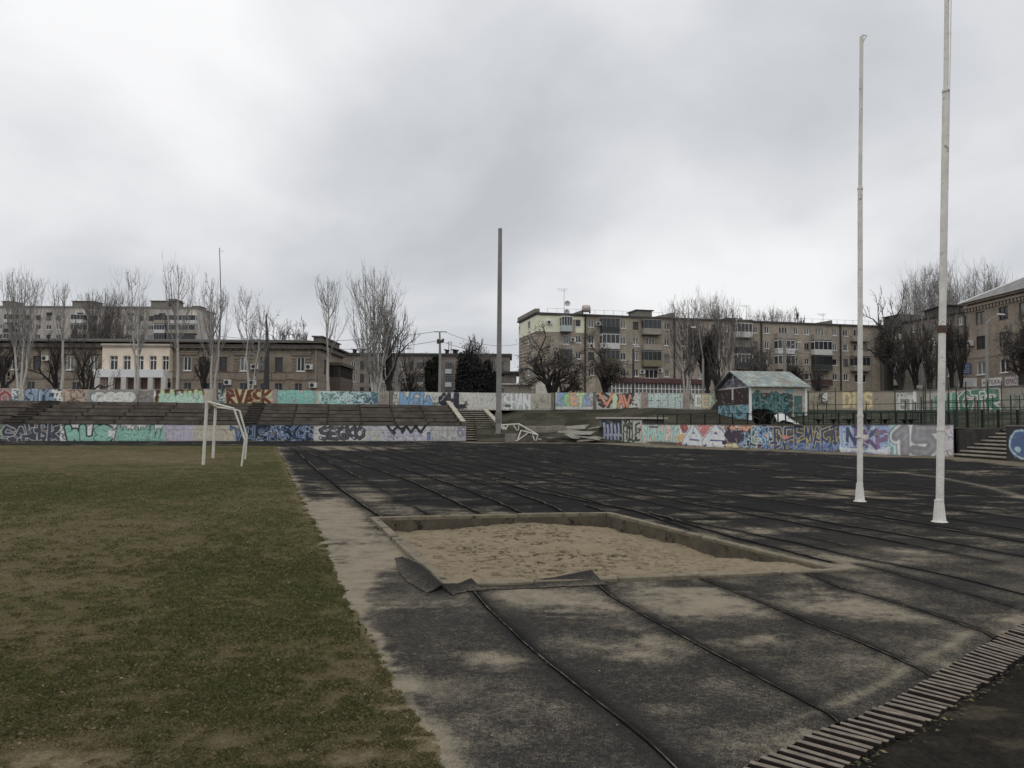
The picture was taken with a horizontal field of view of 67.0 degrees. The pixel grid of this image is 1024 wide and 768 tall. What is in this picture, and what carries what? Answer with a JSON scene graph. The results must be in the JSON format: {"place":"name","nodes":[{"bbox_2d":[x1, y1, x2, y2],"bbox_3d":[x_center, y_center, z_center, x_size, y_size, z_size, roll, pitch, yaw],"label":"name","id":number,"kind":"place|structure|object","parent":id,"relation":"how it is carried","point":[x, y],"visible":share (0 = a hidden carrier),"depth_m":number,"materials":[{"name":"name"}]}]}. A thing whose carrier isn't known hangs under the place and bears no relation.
{"place":"outdoors","nodes":[
{"label":"outdoors","id":0,"kind":"place"},
{"bbox_2d":[0,299,213,338],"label":"apartment building","id":1,"kind":"structure","parent":0,"point":[156,330],"depth_m":226.07,"materials":[{"name":"grey concrete"}]},
{"bbox_2d":[0,445,445,767],"bbox_3d":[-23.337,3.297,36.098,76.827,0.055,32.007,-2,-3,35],"label":"grass field","id":2,"kind":"structure","parent":0,"point":[78,460],"depth_m":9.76,"materials":[{"name":"plant"}]},
{"bbox_2d":[202,400,247,465],"bbox_3d":[-11.555,1.959,31.346,1.570,2.502,6.080,1,-3,-18],"label":"football goal","id":3,"kind":"object","parent":2,"relation":"on","point":[210,403],"visible":0.89,"depth_m":29.08,"materials":[{"name":"paint"}]},
{"bbox_2d":[263,410,518,413],"bbox_3d":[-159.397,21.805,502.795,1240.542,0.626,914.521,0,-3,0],"label":"ground","id":4,"kind":"structure","parent":0,"point":[494,411],"depth_m":83.53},
{"bbox_2d":[0,332,28,387],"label":"bare tree","id":5,"kind":"object","parent":4,"relation":"on","point":[7,366],"visible":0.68,"depth_m":88.28,"materials":[{"name":"brown plant"}]},
{"bbox_2d":[0,265,48,387],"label":"poplar tree","id":6,"kind":"object","parent":4,"relation":"on","point":[13,315],"visible":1,"depth_m":79.27,"materials":[{"name":"grey plant"}]},
{"bbox_2d":[19,331,71,388],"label":"bare tree","id":7,"kind":"object","parent":4,"relation":"on","point":[56,364],"visible":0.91,"depth_m":81.62,"materials":[{"name":"brown plant"}]},
{"bbox_2d":[46,281,78,388],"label":"poplar tree","id":8,"kind":"object","parent":4,"relation":"on","point":[62,350],"visible":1,"depth_m":79.05,"materials":[{"name":"grey plant"}]},
{"bbox_2d":[60,336,121,389],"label":"bare tree","id":9,"kind":"object","parent":4,"relation":"on","point":[89,372],"visible":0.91,"depth_m":80.89,"materials":[{"name":"brown plant"}]},
{"bbox_2d":[76,287,107,338],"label":"poplar tree","id":10,"kind":"object","parent":4,"relation":"on","point":[90,315],"visible":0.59,"depth_m":118.41,"materials":[{"name":"grey plant"}]},
{"bbox_2d":[75,305,113,338],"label":"bare tree","id":11,"kind":"object","parent":4,"relation":"on","point":[99,332],"visible":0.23,"depth_m":116.39,"materials":[{"name":"grey plant"}]},
{"bbox_2d":[82,284,126,338],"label":"poplar tree","id":12,"kind":"object","parent":4,"relation":"on","point":[112,313],"visible":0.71,"depth_m":117.89,"materials":[{"name":"grey plant"}]},
{"bbox_2d":[93,288,137,338],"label":"poplar tree","id":13,"kind":"object","parent":4,"relation":"on","point":[118,312],"visible":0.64,"depth_m":118.37,"materials":[{"name":"grey plant"}]},
{"bbox_2d":[111,316,127,338],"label":"bare tree","id":14,"kind":"object","parent":4,"relation":"on","point":[119,335],"visible":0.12,"depth_m":116.44,"materials":[{"name":"grey plant"}]},
{"bbox_2d":[110,267,151,388],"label":"poplar tree","id":15,"kind":"object","parent":4,"relation":"on","point":[138,341],"visible":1,"depth_m":80.08,"materials":[{"name":"grey plant"}]},
{"bbox_2d":[0,336,354,390],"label":"two storey building","id":16,"kind":"structure","parent":4,"relation":"on","point":[298,367],"depth_m":96.11,"materials":[{"name":"brown brick"}]},
{"bbox_2d":[157,252,199,388],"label":"poplar tree","id":17,"kind":"object","parent":4,"relation":"on","point":[177,327],"visible":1,"depth_m":80.08,"materials":[{"name":"grey plant"}]},
{"bbox_2d":[193,345,213,388],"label":"bare tree","id":18,"kind":"object","parent":4,"relation":"on","point":[203,376],"visible":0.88,"depth_m":81.82,"materials":[{"name":"brown plant"}]},
{"bbox_2d":[193,272,231,388],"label":"poplar tree","id":19,"kind":"object","parent":4,"relation":"on","point":[211,331],"visible":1,"depth_m":80.12,"materials":[{"name":"grey plant"}]},
{"bbox_2d":[229,283,273,388],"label":"poplar tree","id":20,"kind":"object","parent":4,"relation":"on","point":[252,337],"visible":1,"depth_m":80.16,"materials":[{"name":"grey plant"}]},
{"bbox_2d":[263,315,268,389],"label":"steel mast","id":21,"kind":"object","parent":4,"relation":"on","point":[266,375],"visible":0.53,"depth_m":85.99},
{"bbox_2d":[257,311,310,340],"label":"bare tree","id":22,"kind":"object","parent":4,"relation":"on","point":[298,337],"visible":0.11,"depth_m":123.49,"materials":[{"name":"grey plant"}]},
{"bbox_2d":[315,275,351,390],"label":"poplar tree","id":23,"kind":"object","parent":4,"relation":"on","point":[328,299],"visible":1,"depth_m":79.88,"materials":[{"name":"grey plant"}]},
{"bbox_2d":[343,262,405,391],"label":"poplar tree","id":24,"kind":"object","parent":4,"relation":"on","point":[374,329],"visible":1,"depth_m":82.01,"materials":[{"name":"grey plant"}]},
{"bbox_2d":[354,297,422,396],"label":"bare tree","id":25,"kind":"object","parent":4,"relation":"on","point":[389,378],"visible":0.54,"depth_m":84.38,"materials":[{"name":"grey plant"}]},
{"bbox_2d":[391,320,414,391],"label":"poplar tree","id":26,"kind":"object","parent":4,"relation":"on","point":[397,375],"visible":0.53,"depth_m":86.26,"materials":[{"name":"grey plant"}]},
{"bbox_2d":[395,337,430,391],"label":"bare tree","id":27,"kind":"object","parent":4,"relation":"on","point":[409,384],"visible":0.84,"depth_m":87.97,"materials":[{"name":"brown plant"}]},
{"bbox_2d":[343,348,511,392],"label":"apartment block","id":28,"kind":"structure","parent":4,"relation":"on","point":[361,379],"depth_m":170.30,"materials":[{"name":"grey brick"}]},
{"bbox_2d":[424,354,441,391],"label":"evergreen tree","id":29,"kind":"object","parent":4,"relation":"on","point":[431,368],"visible":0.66,"depth_m":85.73,"materials":[{"name":"green plant"}]},
{"bbox_2d":[434,331,446,391],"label":"utility pole","id":30,"kind":"object","parent":4,"relation":"on","point":[439,341],"visible":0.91,"depth_m":84.09,"materials":[{"name":"concrete"}]},
{"bbox_2d":[453,350,491,392],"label":"evergreen bush","id":31,"kind":"object","parent":4,"relation":"on","point":[471,374],"visible":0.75,"depth_m":85.34,"materials":[{"name":"green plant"}]},
{"bbox_2d":[459,334,486,365],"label":"bare tree","id":32,"kind":"object","parent":4,"relation":"on","point":[470,343],"visible":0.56,"depth_m":92.01,"materials":[{"name":"grey plant"}]},
{"bbox_2d":[483,360,503,392],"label":"evergreen bush","id":33,"kind":"object","parent":4,"relation":"on","point":[492,384],"visible":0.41,"depth_m":87.82,"materials":[{"name":"green plant"}]},
{"bbox_2d":[502,371,519,382],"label":"outbuilding","id":34,"kind":"structure","parent":4,"relation":"on","point":[509,376],"depth_m":100.14,"materials":[{"name":"concrete"}]},
{"bbox_2d":[502,383,532,413],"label":"outbuilding","id":35,"kind":"structure","parent":4,"relation":"on","point":[510,388],"depth_m":88.06,"materials":[{"name":"beige"}]},
{"bbox_2d":[509,321,598,409],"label":"bare tree","id":36,"kind":"object","parent":4,"relation":"on","point":[554,377],"visible":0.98,"depth_m":83.75,"materials":[{"name":"brown plant"}]},
{"bbox_2d":[581,328,635,392],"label":"bare tree","id":37,"kind":"object","parent":4,"relation":"on","point":[606,371],"visible":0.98,"depth_m":85.34,"materials":[{"name":"brown plant"}]},
{"bbox_2d":[661,285,713,392],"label":"poplar tree","id":38,"kind":"object","parent":4,"relation":"on","point":[689,344],"visible":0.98,"depth_m":88.07,"materials":[{"name":"grey plant"}]},
{"bbox_2d":[517,308,880,409],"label":"apartment block","id":39,"kind":"structure","parent":4,"relation":"on","point":[622,335],"depth_m":135.99,"materials":[{"name":"beige brick"}]},
{"bbox_2d":[685,324,725,409],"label":"bare tree","id":40,"kind":"object","parent":4,"relation":"on","point":[706,351],"visible":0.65,"depth_m":89.68,"materials":[{"name":"brown plant"}]},
{"bbox_2d":[691,284,725,318],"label":"poplar tree","id":41,"kind":"object","parent":4,"relation":"on","point":[710,302],"visible":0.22,"depth_m":190.57,"materials":[{"name":"grey plant"}]},
{"bbox_2d":[706,357,721,409],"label":"bare tree","id":42,"kind":"object","parent":4,"relation":"on","point":[716,378],"visible":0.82,"depth_m":80.05,"materials":[{"name":"brown plant"}]},
{"bbox_2d":[705,295,752,379],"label":"poplar tree","id":43,"kind":"object","parent":4,"relation":"on","point":[727,353],"visible":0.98,"depth_m":84.09,"materials":[{"name":"grey plant"}]},
{"bbox_2d":[737,330,772,370],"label":"bare tree","id":44,"kind":"object","parent":4,"relation":"on","point":[759,364],"visible":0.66,"depth_m":96.03,"materials":[{"name":"grey plant"}]},
{"bbox_2d":[783,338,801,371],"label":"street lamp","id":45,"kind":"object","parent":4,"relation":"on","point":[784,354],"visible":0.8,"depth_m":88.16,"materials":[{"name":"metal"}]},
{"bbox_2d":[779,353,811,382],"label":"bare tree","id":46,"kind":"object","parent":4,"relation":"on","point":[795,371],"visible":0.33,"depth_m":91.08,"materials":[{"name":"brown plant"}]},
{"bbox_2d":[808,365,825,390],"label":"bare tree","id":47,"kind":"object","parent":4,"relation":"on","point":[816,387],"visible":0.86,"depth_m":92.06,"materials":[{"name":"brown plant"}]},
{"bbox_2d":[870,317,900,390],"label":"bare tree","id":48,"kind":"object","parent":4,"relation":"on","point":[885,347],"visible":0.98,"depth_m":90.22,"materials":[{"name":"brown plant"}]},
{"bbox_2d":[863,282,907,390],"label":"bare tree","id":49,"kind":"object","parent":4,"relation":"on","point":[894,325],"visible":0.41,"depth_m":91.94,"materials":[{"name":"grey plant"}]},
{"bbox_2d":[885,329,920,389],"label":"bare tree","id":50,"kind":"object","parent":4,"relation":"on","point":[901,366],"visible":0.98,"depth_m":86.22,"materials":[{"name":"brown plant"}]},
{"bbox_2d":[891,317,922,389],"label":"bare tree","id":51,"kind":"object","parent":4,"relation":"on","point":[914,373],"visible":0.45,"depth_m":88.07,"materials":[{"name":"brown plant"}]},
{"bbox_2d":[890,269,930,330],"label":"poplar tree","id":52,"kind":"object","parent":4,"relation":"on","point":[908,301],"visible":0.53,"depth_m":140.21,"materials":[{"name":"grey plant"}]},
{"bbox_2d":[902,311,936,389],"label":"poplar tree","id":53,"kind":"object","parent":4,"relation":"on","point":[921,373],"visible":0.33,"depth_m":100.09,"materials":[{"name":"grey plant"}]},
{"bbox_2d":[880,304,967,390],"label":"apartment block","id":54,"kind":"structure","parent":4,"relation":"on","point":[908,382],"depth_m":134.30,"materials":[{"name":"brown brick"}]},
{"bbox_2d":[897,261,955,318],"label":"poplar tree","id":55,"kind":"object","parent":4,"relation":"on","point":[934,288],"visible":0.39,"depth_m":142.29,"materials":[{"name":"grey plant"}]},
{"bbox_2d":[910,319,950,388],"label":"bare tree","id":56,"kind":"object","parent":4,"relation":"on","point":[926,354],"visible":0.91,"depth_m":84.26,"materials":[{"name":"brown plant"}]},
{"bbox_2d":[920,257,969,309],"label":"poplar tree","id":57,"kind":"object","parent":4,"relation":"on","point":[949,286],"visible":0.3,"depth_m":142.11,"materials":[{"name":"grey plant"}]},
{"bbox_2d":[934,313,962,388],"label":"bare tree","id":58,"kind":"object","parent":4,"relation":"on","point":[950,347],"visible":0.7,"depth_m":87.88,"materials":[{"name":"brown plant"}]},
{"bbox_2d":[933,273,972,307],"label":"poplar tree","id":59,"kind":"object","parent":4,"relation":"on","point":[956,294],"visible":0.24,"depth_m":145.41,"materials":[{"name":"grey plant"}]},
{"bbox_2d":[953,321,971,387],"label":"bare tree","id":60,"kind":"object","parent":4,"relation":"on","point":[964,348],"visible":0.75,"depth_m":91.94,"materials":[{"name":"brown plant"}]},
{"bbox_2d":[958,378,976,387],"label":"sign board","id":61,"kind":"object","parent":4,"relation":"on","point":[971,382],"visible":0.63,"depth_m":96.51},
{"bbox_2d":[949,254,1008,306],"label":"poplar tree","id":62,"kind":"object","parent":4,"relation":"on","point":[969,293],"visible":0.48,"depth_m":151.12,"materials":[{"name":"grey plant"}]},
{"bbox_2d":[985,313,1004,386],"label":"street lamp","id":63,"kind":"object","parent":4,"relation":"on","point":[986,358],"visible":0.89,"depth_m":76.16,"materials":[{"name":"metal"}]},
{"bbox_2d":[993,307,1023,384],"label":"bare tree","id":64,"kind":"object","parent":4,"relation":"on","point":[1017,346],"visible":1,"depth_m":66.06,"materials":[{"name":"brown plant"}]},
{"bbox_2d":[0,429,1023,767],"bbox_3d":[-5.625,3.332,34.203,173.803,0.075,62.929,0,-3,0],"label":"running track","id":65,"kind":"structure","parent":0,"point":[480,685],"depth_m":7.43,"materials":[{"name":"rubber"}]},
{"bbox_2d":[0,400,41,422],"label":"concrete stand","id":66,"kind":"object","parent":65,"relation":"on","point":[9,409],"visible":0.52,"depth_m":62.28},
{"bbox_2d":[3,400,56,422],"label":"aisle steps","id":67,"kind":"structure","parent":66,"relation":"on","point":[30,412],"depth_m":60.64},
{"bbox_2d":[23,401,252,423],"bbox_3d":[-29.753,3.005,63.620,15.506,3.127,9.060,1,-3,-13],"label":"concrete stand","id":68,"kind":"object","parent":65,"relation":"on","point":[128,412],"visible":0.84,"depth_m":62.41,"materials":[{"name":"concrete"}]},
{"bbox_2d":[0,423,465,440],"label":"stand wall","id":69,"kind":"structure","parent":65,"relation":"on","point":[122,432],"depth_m":60.38,"materials":[{"name":"concrete"}]},
{"bbox_2d":[256,403,460,424],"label":"concrete stand","id":70,"kind":"object","parent":65,"relation":"on","point":[340,414],"visible":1,"depth_m":66.34,"materials":[{"name":"concrete"}]},
{"bbox_2d":[244,403,263,423],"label":"aisle steps","id":71,"kind":"structure","parent":70,"relation":"on","point":[252,417],"depth_m":64.28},
{"bbox_2d":[395,556,607,595],"bbox_3d":[-0.541,2.084,8.450,2.974,0.130,1.488,-1,-3,31],"label":"track flap","id":72,"kind":"object","parent":65,"relation":"on","point":[420,576],"visible":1,"depth_m":8.16,"materials":[{"name":"rubber"}]},
{"bbox_2d":[501,423,540,440],"bbox_3d":[0.570,3.825,61.427,3.470,1.397,1.309,-2,-3,37],"label":"tipped frame","id":73,"kind":"object","parent":65,"relation":"on","point":[532,433],"visible":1,"depth_m":61.23,"materials":[{"name":"paint"}]},
{"bbox_2d":[370,512,846,588],"bbox_3d":[0.721,2.501,11.293,4.777,0.575,6.209,1,-3,-17],"label":"sand pit","id":74,"kind":"object","parent":65,"relation":"in","point":[387,526],"visible":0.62,"depth_m":12.09,"materials":[{"name":"concrete"}]},
{"bbox_2d":[394,523,811,581],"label":"sand","id":75,"kind":"structure","parent":74,"relation":"in","point":[522,551],"depth_m":11.23,"materials":[{"name":"sand"}]},
{"bbox_2d":[596,417,667,442],"bbox_3d":[9.894,3.795,64.138,3.140,2.080,5.082,3,-4,-42],"label":"block room","id":76,"kind":"object","parent":65,"relation":"on","point":[626,429],"visible":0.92,"depth_m":62.91,"materials":[{"name":"concrete"}]},
{"bbox_2d":[291,446,1023,767],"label":"track joints","id":77,"kind":"object","parent":65,"relation":"on","point":[649,743],"visible":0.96,"depth_m":13.16,"materials":[{"name":"rubber"}]},
{"bbox_2d":[642,424,953,456],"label":"mural wall","id":78,"kind":"structure","parent":65,"relation":"on","point":[905,439],"depth_m":47.74,"materials":[{"name":"paint"}]},
{"bbox_2d":[853,35,873,501],"bbox_3d":[7.846,-2.690,17.479,0.450,10.615,0.270,1,-3,-22],"label":"flag pole","id":79,"kind":"object","parent":65,"relation":"on","point":[859,491],"visible":1,"depth_m":17.36,"materials":[{"name":"metal"}]},
{"bbox_2d":[743,623,1023,767],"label":"drain channel","id":80,"kind":"object","parent":65,"relation":"in","point":[915,709],"visible":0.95,"depth_m":4.65,"materials":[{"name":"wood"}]},
{"bbox_2d":[931,0,951,522],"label":"flag pole","id":81,"kind":"object","parent":65,"relation":"on","point":[939,515],"visible":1,"depth_m":13.83,"materials":[{"name":"metal"}]},
{"bbox_2d":[953,428,1006,460],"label":"staircase","id":82,"kind":"structure","parent":65,"relation":"on","point":[989,443],"depth_m":39.84,"materials":[{"name":"concrete"}]},
{"bbox_2d":[1005,425,1023,461],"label":"mural wall","id":83,"kind":"structure","parent":65,"relation":"on","point":[1015,442],"depth_m":35.76,"materials":[{"name":"paint"}]},
{"bbox_2d":[0,0,1023,383],"label":"sky","id":84,"kind":"structure","parent":0,"point":[626,156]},
{"bbox_2d":[474,407,1023,442],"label":"embankment","id":85,"kind":"structure","parent":0,"point":[548,418],"depth_m":68.64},
{"bbox_2d":[0,388,212,402],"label":"graffiti wall","id":86,"kind":"structure","parent":85,"relation":"on","point":[132,395],"depth_m":67.74,"materials":[{"name":"paint"}]},
{"bbox_2d":[213,388,388,403],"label":"graffiti wall","id":87,"kind":"structure","parent":85,"relation":"on","point":[284,396],"depth_m":71.25,"materials":[{"name":"paint"}]},
{"bbox_2d":[389,391,553,409],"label":"graffiti wall","id":88,"kind":"structure","parent":85,"relation":"on","point":[509,401],"depth_m":74.90,"materials":[{"name":"paint"}]},
{"bbox_2d":[446,401,506,440],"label":"staircase","id":89,"kind":"structure","parent":85,"relation":"on","point":[482,417],"depth_m":70.01,"materials":[{"name":"concrete"}]},
{"bbox_2d":[494,228,501,433],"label":"concrete mast","id":90,"kind":"object","parent":85,"relation":"on","point":[498,417],"visible":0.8,"depth_m":66.06,"materials":[{"name":"concrete"}]},
{"bbox_2d":[564,434,584,438],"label":"concrete slab","id":91,"kind":"structure","parent":85,"relation":"on","point":[572,436],"depth_m":62.55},
{"bbox_2d":[558,429,577,433],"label":"concrete slab","id":92,"kind":"structure","parent":91,"relation":"on","point":[567,431],"depth_m":63.78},
{"bbox_2d":[525,426,566,432],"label":"concrete slab","id":93,"kind":"structure","parent":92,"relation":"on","point":[542,429],"depth_m":63.74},
{"bbox_2d":[555,392,639,409],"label":"graffiti wall","id":94,"kind":"structure","parent":85,"relation":"on","point":[581,401],"depth_m":77.50,"materials":[{"name":"paint"}]},
{"bbox_2d":[640,392,717,409],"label":"graffiti wall","id":95,"kind":"structure","parent":85,"relation":"on","point":[681,400],"depth_m":79.52,"materials":[{"name":"paint"}]},
{"bbox_2d":[750,408,775,424],"bbox_3d":[17.154,2.325,52.728,1.478,1.336,1.596,3,-4,-42],"label":"fallen bush","id":96,"kind":"object","parent":85,"relation":"on","point":[766,419],"visible":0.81,"depth_m":52.44,"materials":[{"name":"black plant"}]},
{"bbox_2d":[714,371,811,419],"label":"shed","id":97,"kind":"structure","parent":85,"relation":"on","point":[747,391],"depth_m":66.85,"materials":[{"name":"paint"}]},
{"bbox_2d":[657,412,949,424],"bbox_3d":[16.875,2.344,50.395,1.180,0.870,22.930,2,-3,-31],"label":"railing","id":98,"kind":"object","parent":85,"relation":"on","point":[811,413],"visible":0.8,"depth_m":48.00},
{"bbox_2d":[807,391,895,410],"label":"graffiti wall","id":99,"kind":"structure","parent":85,"relation":"on","point":[881,400],"depth_m":71.12,"materials":[{"name":"grey concrete"}]},
{"bbox_2d":[755,411,955,428],"bbox_3d":[20.441,2.181,47.598,1.081,0.975,13.261,2,-3,-30],"label":"railing","id":100,"kind":"object","parent":85,"relation":"on","point":[871,422],"visible":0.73,"depth_m":45.90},
{"bbox_2d":[808,381,988,426],"bbox_3d":[24.728,1.401,50.407,1.359,2.650,12.599,2,-3,-26],"label":"railing","id":101,"kind":"object","parent":85,"relation":"on","point":[956,402],"visible":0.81,"depth_m":47.68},
{"bbox_2d":[896,385,1023,411],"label":"graffiti wall","id":102,"kind":"structure","parent":85,"relation":"on","point":[978,393],"depth_m":60.79,"materials":[{"name":"paint"}]},
{"bbox_2d":[920,381,1023,425],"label":"railing","id":103,"kind":"object","parent":85,"relation":"on","point":[992,407],"visible":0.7,"depth_m":48.78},
{"bbox_2d":[953,410,1023,427],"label":"railing","id":104,"kind":"object","parent":85,"relation":"on","point":[998,418],"visible":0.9,"depth_m":43.00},
{"bbox_2d":[850,662,1023,767],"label":"packed ground","id":105,"kind":"structure","parent":0,"point":[986,730],"depth_m":4.38,"materials":[{"name":"soil"}]},
{"bbox_2d":[0,520,1023,767],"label":"leaf litter","id":106,"kind":"object","parent":105,"relation":"on","point":[866,760],"visible":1,"depth_m":4.62,"materials":[{"name":"brown plant"}]},
{"bbox_2d":[957,277,1023,411],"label":"brick house","id":107,"kind":"structure","parent":0,"point":[1006,299],"depth_m":94.59,"materials":[{"name":"brown brick"}]},
{"bbox_2d":[982,377,1001,386],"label":"sign board","id":108,"kind":"object","parent":107,"relation":"attached to","point":[995,381],"visible":0.75,"depth_m":93.90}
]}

